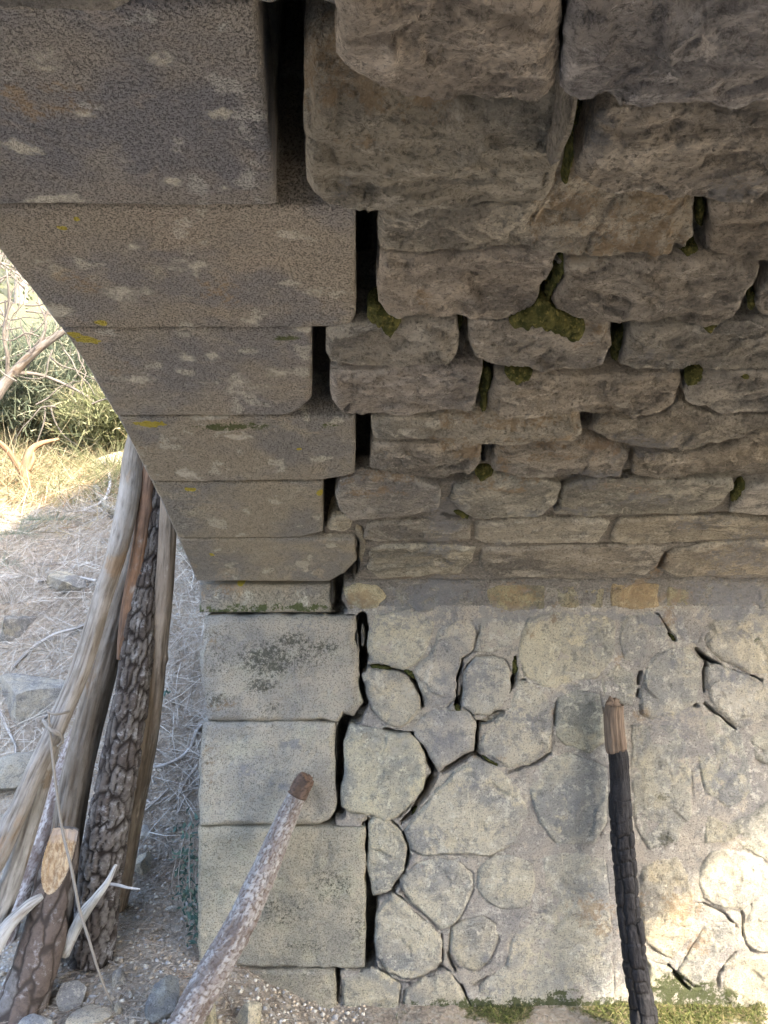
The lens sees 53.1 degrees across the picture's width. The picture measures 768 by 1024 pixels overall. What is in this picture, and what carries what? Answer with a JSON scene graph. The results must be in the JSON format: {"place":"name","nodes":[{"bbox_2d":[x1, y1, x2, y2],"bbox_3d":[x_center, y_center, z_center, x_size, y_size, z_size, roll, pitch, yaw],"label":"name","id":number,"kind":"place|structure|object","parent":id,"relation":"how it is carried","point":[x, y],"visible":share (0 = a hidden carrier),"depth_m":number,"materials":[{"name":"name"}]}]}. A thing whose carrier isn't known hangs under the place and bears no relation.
{"place":"outdoors","nodes":[
{"label":"outdoors","id":0,"kind":"place"},
{"bbox_2d":[109,882,140,889],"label":"twig","id":1,"kind":"object","parent":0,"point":[121,885],"visible":0.85,"depth_m":2.16,"materials":[{"name":"grey wood"}]},
{"bbox_2d":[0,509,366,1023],"bbox_3d":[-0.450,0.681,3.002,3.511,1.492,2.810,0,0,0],"label":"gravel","id":2,"kind":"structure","parent":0,"point":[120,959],"depth_m":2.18,"materials":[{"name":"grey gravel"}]},
{"bbox_2d":[0,262,767,1023],"bbox_3d":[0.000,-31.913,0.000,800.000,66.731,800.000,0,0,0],"label":"ground","id":3,"kind":"structure","parent":0,"point":[456,1014],"depth_m":2.82,"materials":[{"name":"grey soil"}]},
{"bbox_2d":[0,250,9,268],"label":"broadleaf tree","id":4,"kind":"object","parent":3,"relation":"on","point":[7,261],"depth_m":13.93,"materials":[{"name":"yellow plant"}]},
{"bbox_2d":[0,710,16,752],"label":"twig","id":5,"kind":"object","parent":3,"relation":"on","point":[10,735],"visible":0.71,"depth_m":3.03,"materials":[{"name":"grey wood"}]},
{"bbox_2d":[0,428,27,459],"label":"straw tuft","id":6,"kind":"object","parent":3,"relation":"on","point":[12,443],"visible":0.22,"depth_m":5.79,"materials":[{"name":"beige plant"}]},
{"bbox_2d":[0,752,32,790],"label":"rock","id":7,"kind":"object","parent":3,"relation":"on","point":[13,766],"visible":0.45,"depth_m":2.85,"materials":[{"name":"stone"}]},
{"bbox_2d":[0,536,33,572],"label":"herb clump","id":8,"kind":"object","parent":3,"relation":"on","point":[3,557],"visible":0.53,"depth_m":4.00,"materials":[{"name":"beige plant"}]},
{"bbox_2d":[0,249,34,316],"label":"olive tree","id":9,"kind":"object","parent":3,"relation":"on","point":[10,271],"visible":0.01,"depth_m":7.81,"materials":[{"name":"green plant"}]},
{"bbox_2d":[0,615,36,644],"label":"rock","id":10,"kind":"object","parent":3,"relation":"on","point":[19,623],"visible":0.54,"depth_m":3.54,"materials":[{"name":"stone"}]},
{"bbox_2d":[0,426,40,450],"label":"straw tuft","id":11,"kind":"object","parent":3,"relation":"on","point":[20,440],"visible":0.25,"depth_m":6.05,"materials":[{"name":"beige plant"}]},
{"bbox_2d":[13,270,28,303],"bbox_3d":[-5.068,-5.725,11.045,3.817,5.821,3.464,0,0,0],"label":"broadleaf tree","id":12,"kind":"object","parent":3,"relation":"on","point":[16,300],"depth_m":10.94,"materials":[{"name":"plant"}]},
{"bbox_2d":[0,312,46,425],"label":"green shrub","id":13,"kind":"object","parent":3,"relation":"on","point":[14,332],"depth_m":6.38,"materials":[{"name":"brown plant"}]},
{"bbox_2d":[0,500,48,544],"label":"herb clump","id":14,"kind":"object","parent":3,"relation":"on","point":[18,532],"visible":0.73,"depth_m":4.16,"materials":[{"name":"beige plant"}]},
{"bbox_2d":[0,416,48,463],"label":"straw tuft","id":15,"kind":"object","parent":3,"relation":"on","point":[10,447],"visible":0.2,"depth_m":5.66,"materials":[{"name":"beige plant"}]},
{"bbox_2d":[0,430,53,484],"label":"straw tuft","id":16,"kind":"object","parent":3,"relation":"on","point":[13,468],"visible":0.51,"depth_m":5.01,"materials":[{"name":"beige plant"}]},
{"bbox_2d":[0,571,55,612],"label":"grass tuft","id":17,"kind":"object","parent":3,"relation":"on","point":[16,598],"visible":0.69,"depth_m":3.68,"materials":[{"name":"beige plant"}]},
{"bbox_2d":[0,438,58,488],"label":"forked stump","id":18,"kind":"object","parent":3,"relation":"on","point":[29,458],"visible":0.81,"depth_m":5.02,"materials":[{"name":"brown wood"}]},
{"bbox_2d":[0,746,59,923],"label":"leaning pole","id":19,"kind":"object","parent":3,"relation":"on","point":[14,871],"visible":0.56,"depth_m":2.05,"materials":[{"name":"brown wood"}]},
{"bbox_2d":[6,420,56,442],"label":"straw tuft","id":20,"kind":"object","parent":3,"relation":"on","point":[33,437],"visible":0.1,"depth_m":6.32,"materials":[{"name":"beige plant"}]},
{"bbox_2d":[0,673,64,726],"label":"rock","id":21,"kind":"object","parent":3,"relation":"on","point":[17,686],"visible":0.48,"depth_m":3.14,"materials":[{"name":"stone"}]},
{"bbox_2d":[18,1014,52,1023],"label":"rock","id":22,"kind":"object","parent":3,"relation":"on","point":[34,1019],"visible":1,"depth_m":1.92,"materials":[{"name":"stone"}]},
{"bbox_2d":[0,709,72,754],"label":"grass tuft","id":23,"kind":"object","parent":3,"relation":"on","point":[22,727],"visible":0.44,"depth_m":3.01,"materials":[{"name":"beige plant"}]},
{"bbox_2d":[0,618,74,665],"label":"grass tuft","id":24,"kind":"object","parent":3,"relation":"on","point":[24,644],"visible":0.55,"depth_m":3.41,"materials":[{"name":"beige plant"}]},
{"bbox_2d":[5,728,71,946],"bbox_3d":[-1.065,1.006,2.362,0.080,0.642,0.267,0,0,38],"label":"leaning pole","id":25,"kind":"object","parent":3,"relation":"on","point":[40,842],"visible":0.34,"depth_m":2.37,"materials":[{"name":"grey wood"}]},
{"bbox_2d":[0,409,76,481],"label":"straw tuft","id":26,"kind":"object","parent":3,"relation":"on","point":[32,462],"visible":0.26,"depth_m":5.08,"materials":[{"name":"beige plant"}]},
{"bbox_2d":[0,826,79,1023],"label":"split log","id":27,"kind":"object","parent":3,"relation":"on","point":[27,987],"visible":0.93,"depth_m":2.02,"materials":[{"name":"brown wood"}]},
{"bbox_2d":[0,893,43,954],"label":"dead branch","id":28,"kind":"object","parent":27,"relation":"on","point":[11,921],"visible":1,"depth_m":1.98,"materials":[{"name":"grey wood"}]},
{"bbox_2d":[62,864,116,957],"bbox_3d":[-0.792,1.065,2.048,0.189,0.276,0.034,0,0,25],"label":"dead branch","id":29,"kind":"object","parent":27,"relation":"attached to","point":[76,926],"visible":0.86,"depth_m":2.04,"materials":[{"name":"grey wood"}]},
{"bbox_2d":[0,550,85,608],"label":"grass tuft","id":30,"kind":"object","parent":3,"relation":"on","point":[23,574],"visible":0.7,"depth_m":3.80,"materials":[{"name":"beige plant"}]},
{"bbox_2d":[5,612,80,670],"bbox_3d":[-1.476,0.580,3.464,0.530,0.253,0.482,0,0,-40],"label":"grass tuft","id":31,"kind":"object","parent":3,"relation":"on","point":[61,644],"visible":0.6,"depth_m":3.40,"materials":[{"name":"beige plant"}]},
{"bbox_2d":[0,318,90,450],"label":"green shrub","id":32,"kind":"object","parent":3,"relation":"on","point":[35,391],"visible":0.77,"depth_m":5.87,"materials":[{"name":"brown plant"}]},
{"bbox_2d":[12,623,84,667],"bbox_3d":[-1.480,0.574,3.511,0.411,0.230,0.060,0,0,-40],"label":"root","id":33,"kind":"object","parent":3,"relation":"on","point":[43,640],"visible":0.64,"depth_m":3.47,"materials":[{"name":"grey wood"}]},
{"bbox_2d":[0,304,101,423],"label":"green shrub","id":34,"kind":"object","parent":3,"relation":"on","point":[65,342],"visible":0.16,"depth_m":6.30,"materials":[{"name":"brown plant"}]},
{"bbox_2d":[16,503,87,528],"bbox_3d":[-1.828,0.049,4.248,0.458,0.197,0.492,0,0,-25],"label":"herb clump","id":35,"kind":"object","parent":3,"relation":"on","point":[36,518],"visible":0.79,"depth_m":4.21,"materials":[{"name":"beige plant"}]},
{"bbox_2d":[0,253,108,447],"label":"leaning tree","id":36,"kind":"object","parent":3,"relation":"on","point":[21,364],"visible":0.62,"depth_m":5.58,"materials":[{"name":"brown wood"}]},
{"bbox_2d":[0,421,122,543],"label":"dry grass","id":37,"kind":"structure","parent":3,"relation":"on","point":[58,471],"depth_m":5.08,"materials":[{"name":"beige plant"}]},
{"bbox_2d":[46,571,86,592],"bbox_3d":[-1.548,0.357,3.793,0.212,0.128,0.165,0,0,34],"label":"rock","id":38,"kind":"object","parent":3,"relation":"on","point":[65,581],"visible":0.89,"depth_m":3.74,"materials":[{"name":"stone"}]},
{"bbox_2d":[38,576,96,582],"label":"twig","id":39,"kind":"object","parent":3,"relation":"on","point":[89,579],"visible":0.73,"depth_m":3.77,"materials":[{"name":"grey wood"}]},
{"bbox_2d":[0,436,141,872],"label":"leaning pole","id":40,"kind":"object","parent":3,"relation":"on","point":[14,817],"visible":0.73,"depth_m":2.16,"materials":[{"name":"brown wood"}]},
{"bbox_2d":[42,709,113,1009],"bbox_3d":[-0.834,0.938,2.064,0.306,0.813,0.095,0,0,37],"label":"cord","id":41,"kind":"object","parent":40,"relation":"hanging from","point":[46,724],"visible":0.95,"depth_m":2.03,"materials":[{"name":"beige fabric"}]},
{"bbox_2d":[56,980,86,1011],"bbox_3d":[-0.829,1.290,2.032,0.069,0.061,0.070,0,0,0],"label":"rock","id":42,"kind":"object","parent":3,"relation":"on","point":[70,995],"visible":0.94,"depth_m":2.03,"materials":[{"name":"stone"}]},
{"bbox_2d":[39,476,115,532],"bbox_3d":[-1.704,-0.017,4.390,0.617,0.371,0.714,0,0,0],"label":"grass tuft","id":43,"kind":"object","parent":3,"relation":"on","point":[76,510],"visible":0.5,"depth_m":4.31,"materials":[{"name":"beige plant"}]},
{"bbox_2d":[38,375,127,457],"bbox_3d":[-2.171,-0.681,5.902,1.006,0.785,1.030,0,0,-30],"label":"green shrub","id":44,"kind":"object","parent":3,"relation":"on","point":[87,417],"visible":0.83,"depth_m":5.70,"materials":[{"name":"green plant"}]},
{"bbox_2d":[50,431,125,474],"bbox_3d":[-1.909,-0.452,5.280,0.870,0.588,0.776,0,0,0],"label":"straw tuft","id":45,"kind":"object","parent":3,"relation":"on","point":[106,462],"visible":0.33,"depth_m":5.22,"materials":[{"name":"beige plant"}]},
{"bbox_2d":[60,493,115,523],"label":"grass tuft","id":46,"kind":"object","parent":3,"relation":"on","point":[108,508],"visible":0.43,"depth_m":4.21,"materials":[{"name":"beige plant"}]},
{"bbox_2d":[53,424,122,462],"bbox_3d":[-2.092,-0.471,5.807,0.822,0.578,0.780,0,0,-12],"label":"straw tuft","id":47,"kind":"object","parent":3,"relation":"on","point":[90,449],"visible":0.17,"depth_m":5.67,"materials":[{"name":"beige plant"}]},
{"bbox_2d":[65,1004,115,1023],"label":"rock","id":48,"kind":"object","parent":3,"relation":"on","point":[86,1015],"visible":0.92,"depth_m":1.95,"materials":[{"name":"stone"}]},
{"bbox_2d":[59,432,124,470],"bbox_3d":[-2.044,-0.378,5.567,0.791,0.509,0.912,0,0,0],"label":"straw tuft","id":49,"kind":"object","parent":3,"relation":"on","point":[97,452],"visible":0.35,"depth_m":5.53,"materials":[{"name":"beige plant"}]},
{"bbox_2d":[51,463,142,929],"bbox_3d":[-0.860,0.481,2.334,0.386,1.581,0.129,0,0,-42],"label":"leaning log","id":50,"kind":"object","parent":3,"relation":"on","point":[75,782],"visible":0.37,"depth_m":2.29,"materials":[{"name":"brown wood"}]},
{"bbox_2d":[83,473,111,510],"bbox_3d":[-1.748,-0.144,4.830,0.121,0.278,0.962,0,0,-12],"label":"root","id":51,"kind":"object","parent":3,"relation":"on","point":[105,497],"visible":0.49,"depth_m":4.53,"materials":[{"name":"grey wood"}]},
{"bbox_2d":[93,485,113,514],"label":"twig","id":52,"kind":"object","parent":3,"relation":"on","point":[101,499],"visible":0.58,"depth_m":4.40,"materials":[{"name":"grey wood"}]},
{"bbox_2d":[0,479,210,853],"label":"dry stems","id":53,"kind":"object","parent":3,"relation":"on","point":[170,655],"visible":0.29,"depth_m":3.51,"materials":[{"name":"beige plant"}]},
{"bbox_2d":[96,452,122,466],"bbox_3d":[-1.995,-0.371,5.631,0.213,0.157,0.153,0,0,-37],"label":"rock","id":54,"kind":"object","parent":3,"relation":"on","point":[112,456],"visible":0.2,"depth_m":5.59,"materials":[{"name":"stone"}]},
{"bbox_2d":[68,487,159,971],"bbox_3d":[-0.780,0.494,2.283,0.140,1.629,0.323,0,0,42],"label":"leaning log","id":55,"kind":"object","parent":3,"relation":"on","point":[103,850],"visible":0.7,"depth_m":2.23,"materials":[{"name":"brown wood"}]},
{"bbox_2d":[116,465,153,659],"bbox_3d":[-0.738,0.122,2.302,0.121,0.638,0.049,0,0,-12],"label":"leaning stick","id":56,"kind":"object","parent":55,"relation":"on","point":[140,536],"visible":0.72,"depth_m":2.28,"materials":[{"name":"orange wood"}]},
{"bbox_2d":[114,1002,121,1014],"bbox_3d":[-0.690,1.294,1.990,0.019,0.043,0.020,0,0,38],"label":"pebble","id":57,"kind":"object","parent":3,"relation":"on","point":[117,1008],"visible":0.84,"depth_m":1.98,"materials":[{"name":"stone"}]},
{"bbox_2d":[112,968,125,987],"bbox_3d":[-0.723,1.284,2.107,0.043,0.055,0.049,0,0,-16],"label":"rock","id":58,"kind":"object","parent":3,"relation":"on","point":[118,976],"visible":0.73,"depth_m":2.10,"materials":[{"name":"stone"}]},
{"bbox_2d":[0,524,269,1023],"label":"needle litter","id":59,"kind":"object","parent":3,"relation":"on","point":[154,883],"visible":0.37,"depth_m":2.65,"materials":[{"name":"plant"}]},
{"bbox_2d":[135,851,152,876],"bbox_3d":[-0.805,1.195,2.586,0.061,0.092,0.084,0,0,0],"label":"rock","id":60,"kind":"object","parent":3,"relation":"on","point":[142,864],"visible":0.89,"depth_m":2.56,"materials":[{"name":"stone"}]},
{"bbox_2d":[140,825,151,840],"bbox_3d":[-0.858,1.142,2.719,0.060,0.057,0.067,0,0,-33],"label":"rock","id":61,"kind":"object","parent":3,"relation":"on","point":[144,830],"visible":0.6,"depth_m":2.71,"materials":[{"name":"stone"}]},
{"bbox_2d":[119,498,176,912],"bbox_3d":[-0.739,0.538,2.371,0.297,1.468,0.073,0,0,32],"label":"leaning post","id":62,"kind":"object","parent":3,"relation":"on","point":[165,570],"visible":0.62,"depth_m":2.33,"materials":[{"name":"brown wood"}]},
{"bbox_2d":[144,789,167,811],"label":"twig","id":63,"kind":"object","parent":3,"relation":"on","point":[156,800],"visible":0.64,"depth_m":2.82,"materials":[{"name":"grey wood"}]},
{"bbox_2d":[146,797,167,804],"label":"twig","id":64,"kind":"object","parent":3,"relation":"on","point":[156,803],"visible":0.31,"depth_m":2.82,"materials":[{"name":"grey wood"}]},
{"bbox_2d":[144,975,179,1023],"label":"rock","id":65,"kind":"object","parent":3,"relation":"on","point":[162,1000],"visible":0.84,"depth_m":1.97,"materials":[{"name":"stone"}]},
{"bbox_2d":[165,906,177,911],"bbox_3d":[-0.668,1.251,2.413,0.040,0.022,0.022,0,0,0],"label":"pebble","id":66,"kind":"object","parent":3,"relation":"on","point":[170,908],"visible":0.98,"depth_m":2.41,"materials":[{"name":"stone"}]},
{"bbox_2d":[153,724,201,768],"bbox_3d":[-0.810,0.928,3.033,0.075,0.115,0.280,0,0,37],"label":"root","id":67,"kind":"object","parent":3,"relation":"on","point":[181,756],"visible":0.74,"depth_m":3.01,"materials":[{"name":"grey wood"}]},
{"bbox_2d":[169,807,199,947],"bbox_3d":[-0.566,1.090,2.282,0.120,0.398,0.203,0,0,-41],"label":"creeping plant","id":68,"kind":"object","parent":3,"relation":"on","point":[189,892],"visible":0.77,"depth_m":2.29,"materials":[{"name":"green plant"}]},
{"bbox_2d":[177,790,192,813],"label":"twig","id":69,"kind":"object","parent":3,"relation":"on","point":[186,796],"visible":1,"depth_m":2.83,"materials":[{"name":"grey wood"}]},
{"bbox_2d":[179,764,197,793],"bbox_3d":[-0.745,1.012,2.918,0.022,0.080,0.116,0,0,22],"label":"root","id":70,"kind":"object","parent":3,"relation":"on","point":[190,775],"visible":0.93,"depth_m":2.92,"materials":[{"name":"wood"}]},
{"bbox_2d":[204,1004,216,1023],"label":"rock","id":71,"kind":"object","parent":3,"relation":"on","point":[210,1019],"visible":0.44,"depth_m":1.94,"materials":[{"name":"stone"}]},
{"bbox_2d":[221,1003,226,1009],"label":"pebble","id":72,"kind":"object","parent":3,"relation":"on","point":[224,1006],"visible":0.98,"depth_m":2.02,"materials":[{"name":"stone"}]},
{"bbox_2d":[167,772,313,1023],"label":"pine branch","id":73,"kind":"object","parent":3,"relation":"on","point":[199,996],"visible":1,"depth_m":1.97,"materials":[{"name":"grey plant"}]},
{"bbox_2d":[235,1001,262,1023],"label":"rock","id":74,"kind":"object","parent":3,"relation":"on","point":[249,1012],"visible":1,"depth_m":1.98,"materials":[{"name":"stone"}]},
{"bbox_2d":[0,0,767,1008],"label":"stone bridge","id":75,"kind":"structure","parent":3,"relation":"on","point":[420,346],"depth_m":1.57,"materials":[{"name":"stone"}]},
{"bbox_2d":[396,1000,767,1023],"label":"moss growth","id":76,"kind":"object","parent":3,"relation":"on","point":[701,1013],"visible":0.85,"depth_m":2.16,"materials":[{"name":"green plant"}]},
{"bbox_2d":[603,696,658,1023],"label":"charred post","id":77,"kind":"object","parent":3,"relation":"on","point":[643,1008],"visible":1,"depth_m":2.07,"materials":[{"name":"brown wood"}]}
]}

